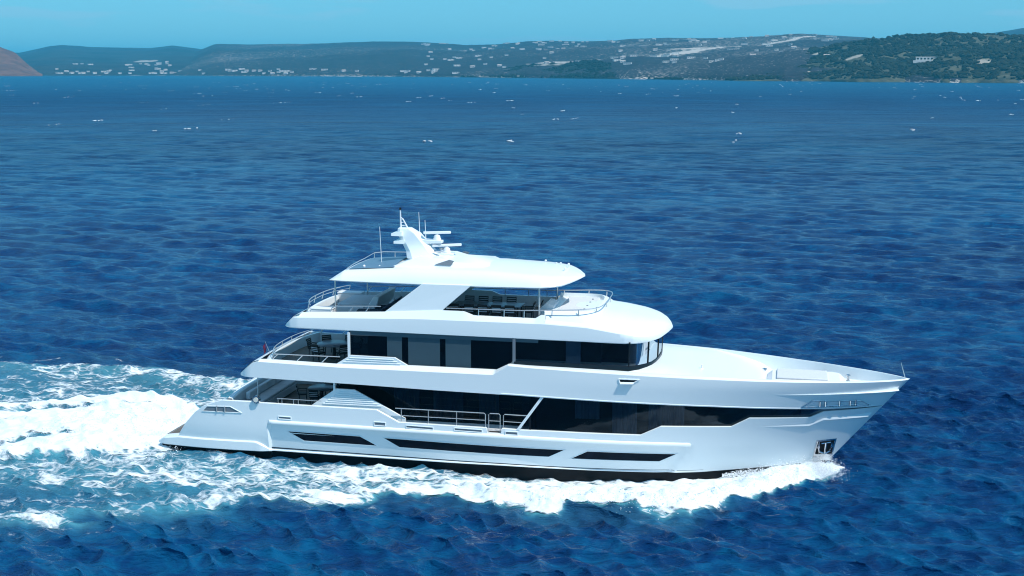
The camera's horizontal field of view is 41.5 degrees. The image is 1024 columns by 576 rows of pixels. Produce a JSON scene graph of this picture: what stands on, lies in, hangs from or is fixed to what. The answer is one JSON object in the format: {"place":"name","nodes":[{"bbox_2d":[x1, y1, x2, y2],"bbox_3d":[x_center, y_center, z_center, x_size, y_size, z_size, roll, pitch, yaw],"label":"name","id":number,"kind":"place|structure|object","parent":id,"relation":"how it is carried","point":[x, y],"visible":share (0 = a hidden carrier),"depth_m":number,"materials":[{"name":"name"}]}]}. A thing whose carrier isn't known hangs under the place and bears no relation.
{"place":"outdoors","nodes":[
{"label":"outdoors","id":0,"kind":"place"},
{"bbox_2d":[0,47,42,75],"bbox_3d":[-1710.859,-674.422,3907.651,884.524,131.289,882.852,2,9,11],"label":"brown headland","id":1,"kind":"structure","parent":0,"point":[12,63],"depth_m":3900.35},
{"bbox_2d":[16,45,200,75],"bbox_3d":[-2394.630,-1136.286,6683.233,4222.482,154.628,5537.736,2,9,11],"label":"hills","id":2,"kind":"structure","parent":0,"point":[45,61],"depth_m":5238.39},
{"bbox_2d":[337,290,364,301],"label":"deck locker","id":3,"kind":"object","parent":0,"point":[343,295],"visible":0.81,"depth_m":71.14,"materials":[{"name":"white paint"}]},
{"bbox_2d":[336,287,395,311],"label":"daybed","id":4,"kind":"object","parent":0,"point":[385,297],"visible":0.8,"depth_m":68.44,"materials":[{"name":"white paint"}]},
{"bbox_2d":[0,76,1023,575],"bbox_3d":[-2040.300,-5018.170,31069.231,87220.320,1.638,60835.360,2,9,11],"label":"water","id":5,"kind":"structure","parent":0,"point":[848,224],"depth_m":134.81,"materials":[{"name":"blue liquid"}]},
{"bbox_2d":[0,361,843,527],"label":"wake foam","id":6,"kind":"object","parent":5,"relation":"on","point":[14,426],"visible":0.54,"depth_m":65.01,"materials":[{"name":"white"}]},
{"bbox_2d":[9,393,849,519],"bbox_3d":[-3.954,7.739,69.473,42.238,1.591,17.733,2,9,11],"label":"bow spray","id":7,"kind":"object","parent":5,"relation":"on","point":[731,474],"visible":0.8,"depth_m":64.49,"materials":[{"name":"white liquid"}]},
{"bbox_2d":[10,82,1023,141],"bbox_3d":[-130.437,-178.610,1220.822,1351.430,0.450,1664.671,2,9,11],"label":"whitecaps","id":8,"kind":"object","parent":5,"relation":"on","point":[546,90],"visible":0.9,"depth_m":805.54,"materials":[{"name":"white liquid"}]},
{"bbox_2d":[159,207,909,482],"bbox_3d":[0.796,2.979,67.507,36.880,13.810,8.100,2,9,11],"label":"yacht","id":9,"kind":"object","parent":5,"relation":"on","point":[566,387],"visible":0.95,"depth_m":64.79,"materials":[{"name":"white"}]},
{"bbox_2d":[263,342,269,353],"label":"ensign flag","id":10,"kind":"object","parent":9,"relation":"attached to","point":[264,346],"visible":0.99,"depth_m":67.95,"materials":[{"name":"fabric"}]},
{"bbox_2d":[246,379,296,402],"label":"staircase","id":11,"kind":"structure","parent":9,"relation":"on","point":[271,390],"depth_m":70.34,"materials":[{"name":"white paint"}]},
{"bbox_2d":[296,384,306,402],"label":"deck chair","id":12,"kind":"object","parent":9,"relation":"on","point":[301,393],"visible":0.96,"depth_m":69.98,"materials":[{"name":"wood"}]},
{"bbox_2d":[306,338,319,354],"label":"deck chair","id":13,"kind":"object","parent":9,"relation":"on","point":[308,342],"visible":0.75,"depth_m":69.55,"materials":[{"name":"wood"}]},
{"bbox_2d":[308,389,321,404],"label":"deck chair","id":14,"kind":"object","parent":9,"relation":"on","point":[313,394],"visible":0.94,"depth_m":69.07,"materials":[{"name":"wood"}]},
{"bbox_2d":[310,344,325,361],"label":"deck chair","id":15,"kind":"object","parent":9,"relation":"on","point":[314,349],"visible":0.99,"depth_m":68.15,"materials":[{"name":"wood"}]},
{"bbox_2d":[308,384,332,401],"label":"round table","id":16,"kind":"object","parent":9,"relation":"on","point":[323,387],"visible":0.63,"depth_m":70.19,"materials":[{"name":"wood"}]},
{"bbox_2d":[310,306,334,311],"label":"deck locker","id":17,"kind":"object","parent":9,"relation":"on","point":[320,308],"visible":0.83,"depth_m":66.38,"materials":[{"name":"white paint"}]},
{"bbox_2d":[322,335,331,354],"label":"deck chair","id":18,"kind":"object","parent":9,"relation":"on","point":[326,337],"visible":0.51,"depth_m":70.45,"materials":[{"name":"wood"}]},
{"bbox_2d":[317,340,347,358],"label":"round table","id":19,"kind":"object","parent":9,"relation":"on","point":[333,344],"visible":0.76,"depth_m":69.11,"materials":[{"name":"wood"}]},
{"bbox_2d":[335,345,347,361],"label":"deck chair","id":20,"kind":"object","parent":9,"relation":"on","point":[343,349],"visible":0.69,"depth_m":68.03,"materials":[{"name":"wood"}]},
{"bbox_2d":[357,298,395,311],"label":"sun lounger","id":21,"kind":"object","parent":9,"relation":"on","point":[392,301],"visible":0.71,"depth_m":66.84,"materials":[{"name":"wicker"}]},
{"bbox_2d":[363,295,401,308],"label":"sun lounger","id":22,"kind":"object","parent":9,"relation":"on","point":[399,297],"visible":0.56,"depth_m":67.86,"materials":[{"name":"wicker"}]},
{"bbox_2d":[449,303,461,310],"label":"deck chair","id":23,"kind":"object","parent":9,"relation":"on","point":[452,305],"visible":0.46,"depth_m":65.80,"materials":[{"name":"wicker"}]},
{"bbox_2d":[462,295,474,310],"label":"deck chair","id":24,"kind":"object","parent":9,"relation":"on","point":[469,298],"visible":0.49,"depth_m":68.05,"materials":[{"name":"wood"}]},
{"bbox_2d":[464,304,476,314],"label":"deck chair","id":25,"kind":"object","parent":9,"relation":"on","point":[471,311],"visible":0.72,"depth_m":65.67,"materials":[{"name":"wicker"}]},
{"bbox_2d":[477,296,488,315],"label":"deck chair","id":26,"kind":"object","parent":9,"relation":"on","point":[483,298],"visible":0.56,"depth_m":67.89,"materials":[{"name":"wicker"}]},
{"bbox_2d":[477,304,489,315],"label":"deck chair","id":27,"kind":"object","parent":9,"relation":"on","point":[482,306],"visible":0.75,"depth_m":65.54,"materials":[{"name":"wicker"}]},
{"bbox_2d":[454,301,524,316],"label":"dining table","id":28,"kind":"object","parent":9,"relation":"on","point":[489,304],"visible":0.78,"depth_m":66.78,"materials":[{"name":"wood"}]},
{"bbox_2d":[490,296,501,315],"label":"deck chair","id":29,"kind":"object","parent":9,"relation":"on","point":[496,299],"visible":0.55,"depth_m":67.77,"materials":[{"name":"wicker"}]},
{"bbox_2d":[491,305,503,316],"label":"deck chair","id":30,"kind":"object","parent":9,"relation":"on","point":[496,312],"visible":0.84,"depth_m":65.43,"materials":[{"name":"wicker"}]},
{"bbox_2d":[504,305,517,316],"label":"deck chair","id":31,"kind":"object","parent":9,"relation":"on","point":[511,313],"visible":0.8,"depth_m":65.29,"materials":[{"name":"wicker"}]},
{"bbox_2d":[505,297,516,316],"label":"deck chair","id":32,"kind":"object","parent":9,"relation":"on","point":[512,299],"visible":0.49,"depth_m":67.61,"materials":[{"name":"wicker"}]},
{"bbox_2d":[523,301,535,317],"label":"deck chair","id":33,"kind":"object","parent":9,"relation":"on","point":[533,306],"visible":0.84,"depth_m":66.11,"materials":[{"name":"wicker"}]},
{"bbox_2d":[0,0,1023,52],"label":"sky","id":34,"kind":"structure","parent":0,"point":[25,25],"materials":[{"name":"blue"}]},
{"bbox_2d":[476,62,680,79],"bbox_3d":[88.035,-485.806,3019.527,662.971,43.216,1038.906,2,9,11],"label":"promontory","id":35,"kind":"structure","parent":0,"point":[573,67],"depth_m":2970.97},
{"bbox_2d":[461,59,681,79],"bbox_3d":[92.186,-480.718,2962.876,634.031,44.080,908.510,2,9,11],"label":"promontory scrub","id":36,"kind":"object","parent":35,"relation":"on","point":[597,64],"visible":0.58,"depth_m":2925.95,"materials":[{"name":"green plant"}]},
{"bbox_2d":[169,34,1023,82],"bbox_3d":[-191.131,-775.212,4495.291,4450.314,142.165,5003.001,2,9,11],"label":"hills","id":37,"kind":"structure","parent":0,"point":[380,59],"depth_m":3668.88,"materials":[{"name":"green plant"}]},
{"bbox_2d":[682,35,1020,82],"bbox_3d":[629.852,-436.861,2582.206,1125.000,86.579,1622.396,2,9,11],"label":"headland","id":38,"kind":"structure","parent":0,"point":[970,79],"depth_m":2078.60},
{"bbox_2d":[653,31,1023,80],"bbox_3d":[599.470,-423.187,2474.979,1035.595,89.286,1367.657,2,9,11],"label":"headland scrub","id":39,"kind":"object","parent":38,"relation":"on","point":[994,50],"visible":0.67,"depth_m":2191.80,"materials":[{"name":"green plant"}]},
{"bbox_2d":[913,57,935,62],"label":"villa","id":40,"kind":"object","parent":38,"relation":"on","point":[921,59],"visible":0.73,"depth_m":2117.97,"materials":[{"name":"white"}]},
{"bbox_2d":[995,28,1023,34],"bbox_3d":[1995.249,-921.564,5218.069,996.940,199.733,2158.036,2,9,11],"label":"distant ridge","id":41,"kind":"structure","parent":0,"point":[1016,31],"depth_m":5450.38,"materials":[{"name":"blue"}]}
]}

